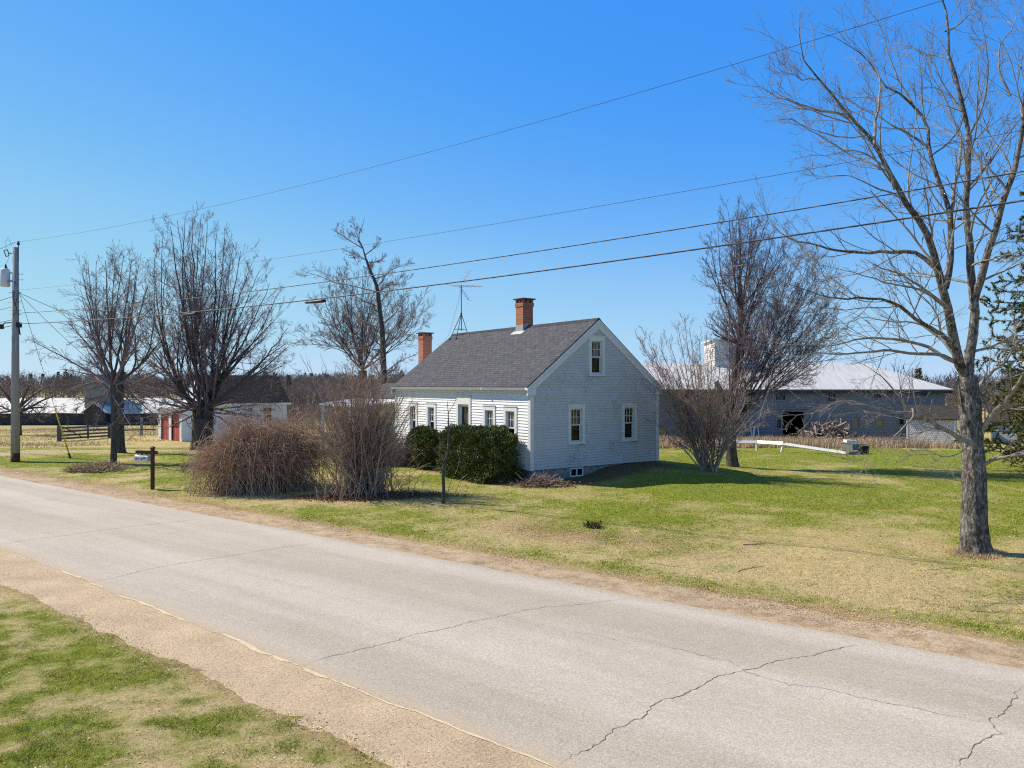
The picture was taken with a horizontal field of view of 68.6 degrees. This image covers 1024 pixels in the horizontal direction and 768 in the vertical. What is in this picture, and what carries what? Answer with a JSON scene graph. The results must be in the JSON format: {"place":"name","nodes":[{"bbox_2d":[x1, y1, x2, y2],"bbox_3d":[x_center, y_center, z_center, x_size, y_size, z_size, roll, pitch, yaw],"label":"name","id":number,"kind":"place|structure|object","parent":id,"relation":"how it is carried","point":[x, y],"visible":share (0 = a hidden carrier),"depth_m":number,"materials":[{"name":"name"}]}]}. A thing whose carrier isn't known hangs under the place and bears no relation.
{"place":"outdoors","nodes":[
{"label":"outdoors","id":0,"kind":"place"},
{"bbox_2d":[0,428,333,447],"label":"field grass","id":1,"kind":"structure","parent":0,"point":[49,444],"depth_m":65.99,"materials":[{"name":"plant"}]},
{"bbox_2d":[0,589,404,767],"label":"grass","id":2,"kind":"structure","parent":0,"point":[32,746],"depth_m":8.42,"materials":[{"name":"green plant"}]},
{"bbox_2d":[0,476,1023,767],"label":"road","id":3,"kind":"structure","parent":0,"point":[556,672],"depth_m":10.60,"materials":[{"name":"grey asphalt"}]},
{"bbox_2d":[1,470,922,767],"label":"loose gravel","id":4,"kind":"structure","parent":3,"relation":"on","point":[309,674],"depth_m":11.26,"materials":[{"name":"grey gravel"}]},
{"bbox_2d":[0,386,1023,767],"bbox_3d":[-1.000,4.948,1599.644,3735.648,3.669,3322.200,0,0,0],"label":"ground","id":5,"kind":"structure","parent":0,"point":[126,718],"depth_m":16.90,"materials":[{"name":"green plant"}]},
{"bbox_2d":[0,238,21,461],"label":"utility pole","id":6,"kind":"object","parent":5,"relation":"on","point":[5,273],"visible":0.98,"depth_m":36.83,"materials":[{"name":"grey wood"}]},
{"bbox_2d":[18,290,70,457],"bbox_3d":[-23.167,-0.496,37.226,2.390,8.508,0.097,0,0,-13],"label":"guy wire","id":7,"kind":"object","parent":6,"relation":"attached to","point":[69,455],"visible":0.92,"depth_m":37.34,"materials":[{"name":"yellow plastic"}]},
{"bbox_2d":[20,293,387,391],"bbox_3d":[-14.941,-2.089,36.468,18.640,4.901,0.022,0,0,3],"label":"service cable","id":8,"kind":"object","parent":6,"relation":"attached to","point":[204,360],"visible":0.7,"depth_m":36.43,"materials":[{"name":"black rubber"}]},
{"bbox_2d":[20,0,942,241],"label":"power line","id":9,"kind":"object","parent":6,"relation":"attached to","point":[559,115],"visible":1,"depth_m":18.01,"materials":[{"name":"black metal"}]},
{"bbox_2d":[18,200,1023,323],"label":"telephone cable","id":10,"kind":"object","parent":6,"relation":"attached to","point":[971,208],"visible":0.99,"depth_m":17.24,"materials":[{"name":"black rubber"}]},
{"bbox_2d":[182,312,197,315],"bbox_3d":[-12.032,-2.642,28.011,0.999,0.127,0.110,0,0,36],"label":"splice case","id":11,"kind":"object","parent":10,"relation":"attached to","point":[190,314],"visible":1,"depth_m":27.93,"materials":[{"name":"black paint"}]},
{"bbox_2d":[304,299,325,303],"bbox_3d":[-6.267,-2.652,23.854,0.999,0.127,0.110,0,0,36],"label":"splice case","id":12,"kind":"object","parent":10,"relation":"attached to","point":[317,301],"visible":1,"depth_m":23.73,"materials":[{"name":"black paint"}]},
{"bbox_2d":[25,130,1023,289],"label":"power line","id":13,"kind":"object","parent":6,"relation":"attached to","point":[602,205],"visible":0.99,"depth_m":17.33,"materials":[{"name":"black metal"}]},
{"bbox_2d":[26,171,1023,312],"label":"telephone cable","id":14,"kind":"object","parent":6,"relation":"attached to","point":[605,240],"visible":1,"depth_m":17.26,"materials":[{"name":"black rubber"}]},
{"bbox_2d":[0,371,79,434],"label":"apple tree","id":15,"kind":"object","parent":5,"relation":"on","point":[23,409],"visible":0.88,"depth_m":72.08,"materials":[{"name":"brown plant"}]},
{"bbox_2d":[57,424,110,441],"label":"farm gate","id":16,"kind":"structure","parent":5,"relation":"on","point":[59,435],"depth_m":64.71,"materials":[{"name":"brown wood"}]},
{"bbox_2d":[0,374,180,424],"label":"long barn","id":17,"kind":"structure","parent":5,"relation":"on","point":[85,416],"depth_m":119.18,"materials":[{"name":"white metal"}]},
{"bbox_2d":[20,239,166,463],"bbox_3d":[-18.876,-1.413,34.367,7.247,10.519,4.769,0,0,0],"label":"bare tree","id":18,"kind":"object","parent":5,"relation":"on","point":[111,379],"visible":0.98,"depth_m":34.38,"materials":[{"name":"brown plant"}]},
{"bbox_2d":[59,458,136,472],"bbox_3d":[-18.016,3.439,32.717,3.202,0.580,2.133,0,0,0],"label":"brush pile","id":19,"kind":"object","parent":5,"relation":"on","point":[102,466],"visible":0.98,"depth_m":32.35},
{"bbox_2d":[46,253,187,452],"bbox_3d":[-20.483,-1.692,39.827,6.686,10.971,5.211,0,0,0],"label":"bare tree","id":20,"kind":"object","parent":5,"relation":"on","point":[121,447],"visible":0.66,"depth_m":39.55,"materials":[{"name":"brown plant"}]},
{"bbox_2d":[124,418,155,434],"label":"rail fence","id":21,"kind":"object","parent":5,"relation":"on","point":[141,425],"visible":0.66,"depth_m":73.65,"materials":[{"name":"brown wood"}]},
{"bbox_2d":[134,446,157,489],"bbox_3d":[-13.278,3.107,27.267,0.900,1.761,0.217,0,0,16],"label":"mailbox","id":22,"kind":"object","parent":5,"relation":"on","point":[152,452],"visible":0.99,"depth_m":27.17,"materials":[{"name":"brown wood"}]},
{"bbox_2d":[124,202,305,449],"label":"bare tree","id":23,"kind":"object","parent":5,"relation":"on","point":[202,409],"visible":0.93,"depth_m":43.65,"materials":[{"name":"brown plant"}]},
{"bbox_2d":[154,375,290,441],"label":"garage","id":24,"kind":"structure","parent":5,"relation":"on","point":[174,432],"depth_m":65.77,"materials":[{"name":"white paint"}]},
{"bbox_2d":[162,413,168,439],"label":"garage door","id":25,"kind":"structure","parent":24,"relation":"in","point":[165,422],"depth_m":64.58,"materials":[{"name":"red paint"}]},
{"bbox_2d":[173,414,179,440],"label":"garage door","id":26,"kind":"structure","parent":24,"relation":"in","point":[176,430],"depth_m":63.02,"materials":[{"name":"red paint"}]},
{"bbox_2d":[262,406,272,422],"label":"window","id":27,"kind":"structure","parent":24,"relation":"in","point":[263,406],"depth_m":67.40,"materials":[{"name":"white paint"}]},
{"bbox_2d":[160,396,340,498],"bbox_3d":[-8.870,2.080,26.172,6.635,3.456,3.293,0,0,0],"label":"arching shrub","id":28,"kind":"object","parent":5,"relation":"on","point":[258,458],"visible":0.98,"depth_m":25.67,"materials":[{"name":"brown plant"}]},
{"bbox_2d":[0,548,553,767],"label":"gravel shoulder","id":29,"kind":"object","parent":5,"relation":"on","point":[178,642],"visible":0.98,"depth_m":9.55},
{"bbox_2d":[288,218,426,384],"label":"bare tree","id":30,"kind":"object","parent":5,"relation":"on","point":[382,344],"visible":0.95,"depth_m":56.00,"materials":[{"name":"brown plant"}]},
{"bbox_2d":[297,251,434,393],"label":"bare tree","id":31,"kind":"object","parent":5,"relation":"on","point":[352,330],"visible":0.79,"depth_m":60.44,"materials":[{"name":"brown plant"}]},
{"bbox_2d":[294,349,439,501],"bbox_3d":[-4.821,1.213,24.765,4.855,5.060,3.797,0,0,0],"label":"tall shrub","id":32,"kind":"object","parent":5,"relation":"on","point":[357,455],"visible":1,"depth_m":24.44,"materials":[{"name":"brown plant"}]},
{"bbox_2d":[253,489,487,503],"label":"leaf litter","id":33,"kind":"object","parent":5,"relation":"on","point":[398,495],"visible":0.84,"depth_m":24.10,"materials":[{"name":"brown plant"}]},
{"bbox_2d":[375,433,415,466],"bbox_3d":[-5.338,2.694,32.757,3.502,1.680,1.714,0,0,0],"label":"brown shrub","id":34,"kind":"object","parent":5,"relation":"on","point":[403,460],"visible":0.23,"depth_m":32.51,"materials":[{"name":"plant"}]},
{"bbox_2d":[404,424,444,469],"bbox_3d":[-3.727,2.617,32.166,1.546,1.966,2.587,0,0,-35],"label":"yew bush","id":35,"kind":"object","parent":5,"relation":"on","point":[429,455],"visible":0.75,"depth_m":31.47,"materials":[{"name":"green plant"}]},
{"bbox_2d":[433,395,459,503],"bbox_3d":[-2.072,2.012,22.905,0.921,3.397,0.408,0,0,19],"label":"sapling","id":36,"kind":"object","parent":5,"relation":"on","point":[443,461],"visible":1,"depth_m":22.89,"materials":[{"name":"brown plant"}]},
{"bbox_2d":[435,422,523,483],"bbox_3d":[-1.323,2.475,28.255,2.145,2.246,4.246,0,0,-31],"label":"yew bush","id":37,"kind":"object","parent":5,"relation":"on","point":[496,441],"visible":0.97,"depth_m":27.19,"materials":[{"name":"green plant"}]},
{"bbox_2d":[319,298,661,479],"bbox_3d":[-2.363,0.007,36.441,7.795,7.586,18.788,0,0,-35],"label":"farmhouse","id":38,"kind":"object","parent":5,"relation":"on","point":[558,397],"visible":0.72,"depth_m":29.58,"materials":[{"name":"white paint"}]},
{"bbox_2d":[408,402,417,433],"bbox_3d":[-4.496,1.577,34.736,0.313,1.565,0.920,0,0,-35],"label":"window","id":39,"kind":"structure","parent":38,"relation":"in","point":[414,423],"depth_m":34.90,"materials":[{"name":"white paint"}]},
{"bbox_2d":[426,403,435,429],"bbox_3d":[-3.502,1.577,33.309,0.313,1.565,0.920,0,0,-35],"label":"window","id":40,"kind":"structure","parent":38,"relation":"in","point":[428,405],"depth_m":33.41,"materials":[{"name":"white paint"}]},
{"bbox_2d":[455,395,471,458],"bbox_3d":[-1.927,1.760,31.036,0.280,2.680,1.210,0,0,-35],"label":"front door","id":41,"kind":"structure","parent":38,"relation":"in","point":[463,402],"depth_m":31.23,"materials":[{"name":"white paint"}]},
{"bbox_2d":[446,270,481,339],"bbox_3d":[-2.481,-3.801,37.330,1.720,3.814,1.867,0,0,-35],"label":"tv antenna","id":42,"kind":"object","parent":38,"relation":"attached to","point":[461,316],"visible":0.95,"depth_m":37.46,"materials":[{"name":"metal"}]},
{"bbox_2d":[482,405,495,425],"bbox_3d":[-0.818,1.577,29.468,0.313,1.565,0.920,0,0,-35],"label":"window","id":43,"kind":"structure","parent":38,"relation":"in","point":[489,411],"depth_m":29.63,"materials":[{"name":"white paint"}]},
{"bbox_2d":[503,406,517,448],"bbox_3d":[0.014,1.577,28.278,0.313,1.565,0.920,0,0,-35],"label":"window","id":44,"kind":"structure","parent":38,"relation":"in","point":[506,409],"depth_m":28.34,"materials":[{"name":"white paint"}]},
{"bbox_2d":[570,467,582,476],"bbox_3d":[2.442,3.305,28.481,0.640,0.330,0.060,0,0,-35],"label":"basement window","id":45,"kind":"structure","parent":38,"relation":"in","point":[574,472],"depth_m":28.46,"materials":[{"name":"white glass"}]},
{"bbox_2d":[568,404,585,444],"bbox_3d":[2.391,1.485,28.496,0.860,1.540,0.316,0,0,-35],"label":"window","id":46,"kind":"structure","parent":38,"relation":"in","point":[576,432],"depth_m":28.55,"materials":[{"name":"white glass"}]},
{"bbox_2d":[588,335,605,375],"bbox_3d":[3.222,-1.123,29.078,0.840,1.565,0.313,0,0,-35],"label":"window","id":47,"kind":"structure","parent":38,"relation":"in","point":[596,364],"depth_m":29.14,"materials":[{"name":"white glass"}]},
{"bbox_2d":[621,403,637,441],"bbox_3d":[4.665,1.485,30.030,0.860,1.540,0.228,0,0,-35],"label":"window","id":48,"kind":"structure","parent":38,"relation":"in","point":[629,429],"depth_m":30.09,"materials":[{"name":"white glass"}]},
{"bbox_2d":[0,462,1016,767],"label":"dead leaf bits","id":49,"kind":"object","parent":5,"relation":"on","point":[122,492],"visible":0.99,"depth_m":15.61,"materials":[{"name":"brown plant"}]},
{"bbox_2d":[0,363,1023,427],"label":"bare woods","id":50,"kind":"object","parent":5,"relation":"on","point":[298,394],"visible":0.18,"depth_m":166.92,"materials":[{"name":"brown plant"}]},
{"bbox_2d":[0,469,1023,668],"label":"gravel shoulder","id":51,"kind":"object","parent":5,"relation":"on","point":[994,652],"visible":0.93,"depth_m":13.86},
{"bbox_2d":[2,368,1023,401],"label":"evergreen woods","id":52,"kind":"object","parent":5,"relation":"on","point":[919,375],"visible":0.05,"depth_m":267.15,"materials":[{"name":"green plant"}]},
{"bbox_2d":[504,470,590,488],"bbox_3d":[0.839,3.208,25.977,3.852,0.701,1.809,0,0,0],"label":"brush pile","id":53,"kind":"object","parent":5,"relation":"on","point":[540,480],"visible":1,"depth_m":25.83,"materials":[{"name":"brown plant"}]},
{"bbox_2d":[583,520,602,528],"bbox_3d":[2.072,3.561,19.169,0.538,0.220,0.370,0,0,0],"label":"evergreen sprig","id":54,"kind":"object","parent":5,"relation":"on","point":[591,524],"visible":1,"depth_m":19.13,"materials":[{"name":"green plant"}]},
{"bbox_2d":[634,314,770,472],"bbox_3d":[7.367,0.339,28.782,6.012,6.216,3.271,0,0,0],"label":"vase shrub","id":55,"kind":"object","parent":5,"relation":"on","point":[689,436],"visible":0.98,"depth_m":28.48,"materials":[{"name":"brown plant"}]},
{"bbox_2d":[750,426,759,437],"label":"old window frame","id":56,"kind":"object","parent":5,"relation":"on","point":[754,431],"visible":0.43,"depth_m":60.68,"materials":[{"name":"white paint"}]},
{"bbox_2d":[692,195,852,466],"bbox_3d":[11.148,-2.431,31.972,6.515,12.293,5.298,0,0,0],"label":"bare tree","id":57,"kind":"object","parent":5,"relation":"on","point":[742,339],"visible":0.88,"depth_m":31.67,"materials":[{"name":"brown plant"}]},
{"bbox_2d":[711,440,845,453],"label":"white rail fence","id":58,"kind":"object","parent":5,"relation":"on","point":[757,442],"visible":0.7,"depth_m":40.11,"materials":[{"name":"paint"}]},
{"bbox_2d":[641,339,953,440],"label":"barn","id":59,"kind":"structure","parent":5,"relation":"on","point":[836,380],"depth_m":60.98,"materials":[{"name":"white metal"}]},
{"bbox_2d":[659,427,666,436],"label":"window","id":60,"kind":"structure","parent":59,"relation":"in","point":[662,433],"depth_m":61.41,"materials":[{"name":"grey wood"}]},
{"bbox_2d":[776,417,780,428],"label":"window","id":61,"kind":"structure","parent":59,"relation":"in","point":[778,420],"depth_m":61.06,"materials":[{"name":"grey wood"}]},
{"bbox_2d":[775,393,785,400],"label":"window","id":62,"kind":"structure","parent":59,"relation":"in","point":[777,398],"depth_m":61.04,"materials":[{"name":"grey wood"}]},
{"bbox_2d":[754,408,813,438],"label":"doorway","id":63,"kind":"structure","parent":59,"relation":"in","point":[803,411],"depth_m":60.91,"materials":[{"name":"grey wood"}]},
{"bbox_2d":[805,418,810,427],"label":"window","id":64,"kind":"structure","parent":59,"relation":"in","point":[808,425],"depth_m":60.97,"materials":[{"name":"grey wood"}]},
{"bbox_2d":[827,393,836,401],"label":"window","id":65,"kind":"structure","parent":59,"relation":"in","point":[829,395],"depth_m":60.89,"materials":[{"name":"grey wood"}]},
{"bbox_2d":[851,418,859,428],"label":"window","id":66,"kind":"structure","parent":59,"relation":"in","point":[855,422],"depth_m":60.82,"materials":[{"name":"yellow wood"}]},
{"bbox_2d":[873,393,881,398],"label":"window","id":67,"kind":"structure","parent":59,"relation":"in","point":[878,395],"depth_m":60.76,"materials":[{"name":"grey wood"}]},
{"bbox_2d":[875,418,883,427],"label":"window","id":68,"kind":"structure","parent":59,"relation":"in","point":[879,422],"depth_m":60.74,"materials":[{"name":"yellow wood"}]},
{"bbox_2d":[898,417,904,425],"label":"window","id":69,"kind":"structure","parent":59,"relation":"in","point":[901,422],"depth_m":60.59,"materials":[{"name":"grey wood"}]},
{"bbox_2d":[918,393,927,396],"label":"window","id":70,"kind":"structure","parent":59,"relation":"in","point":[920,394],"depth_m":60.59,"materials":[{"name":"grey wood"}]},
{"bbox_2d":[784,418,865,440],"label":"log pile","id":71,"kind":"object","parent":5,"relation":"on","point":[835,431],"visible":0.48,"depth_m":55.57,"materials":[{"name":"brown wood"}]},
{"bbox_2d":[840,443,868,453],"bbox_3d":[17.926,3.325,39.331,1.000,0.533,1.050,0,0,-14],"label":"garden cart","id":72,"kind":"object","parent":5,"relation":"on","point":[853,446],"visible":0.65,"depth_m":38.91,"materials":[{"name":"grey metal"}]},
{"bbox_2d":[843,439,858,442],"bbox_3d":[17.734,2.958,39.287,0.630,0.180,0.450,0,0,0],"label":"white slab","id":73,"kind":"object","parent":72,"relation":"on","point":[848,441],"depth_m":39.06,"materials":[{"name":"paint"}]},
{"bbox_2d":[848,449,860,454],"bbox_3d":[17.616,3.482,38.714,0.700,0.350,0.350,0,0,0],"label":"pale stone","id":74,"kind":"object","parent":5,"relation":"on","point":[855,452],"visible":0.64,"depth_m":38.64,"materials":[{"name":"grey stone"}]},
{"bbox_2d":[724,0,1023,555],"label":"bare tree","id":75,"kind":"object","parent":5,"relation":"on","point":[975,538],"visible":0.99,"depth_m":15.54,"materials":[{"name":"grey plant"}]},
{"bbox_2d":[903,405,958,444],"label":"shed","id":76,"kind":"structure","parent":5,"relation":"on","point":[949,416],"depth_m":55.81,"materials":[{"name":"grey wood"}]},
{"bbox_2d":[934,546,1015,562],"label":"dry grass","id":77,"kind":"structure","parent":5,"relation":"on","point":[956,552],"depth_m":15.47,"materials":[{"name":"beige plant"}]},
{"bbox_2d":[953,181,1023,467],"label":"spruce tree","id":78,"kind":"object","parent":5,"relation":"on","point":[1016,430],"visible":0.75,"depth_m":30.81,"materials":[{"name":"green plant"}]},
{"bbox_2d":[990,403,1022,443],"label":"shed","id":79,"kind":"structure","parent":5,"relation":"on","point":[1004,416],"depth_m":59.73,"materials":[{"name":"grey wood"}]},
{"bbox_2d":[0,0,1023,386],"label":"sky","id":80,"kind":"structure","parent":0,"point":[113,113],"materials":[{"name":"blue"}]},
{"bbox_2d":[659,434,960,448],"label":"dry yard grass","id":81,"kind":"structure","parent":0,"point":[829,443],"depth_m":46.77,"materials":[{"name":"beige plant"}]}
]}

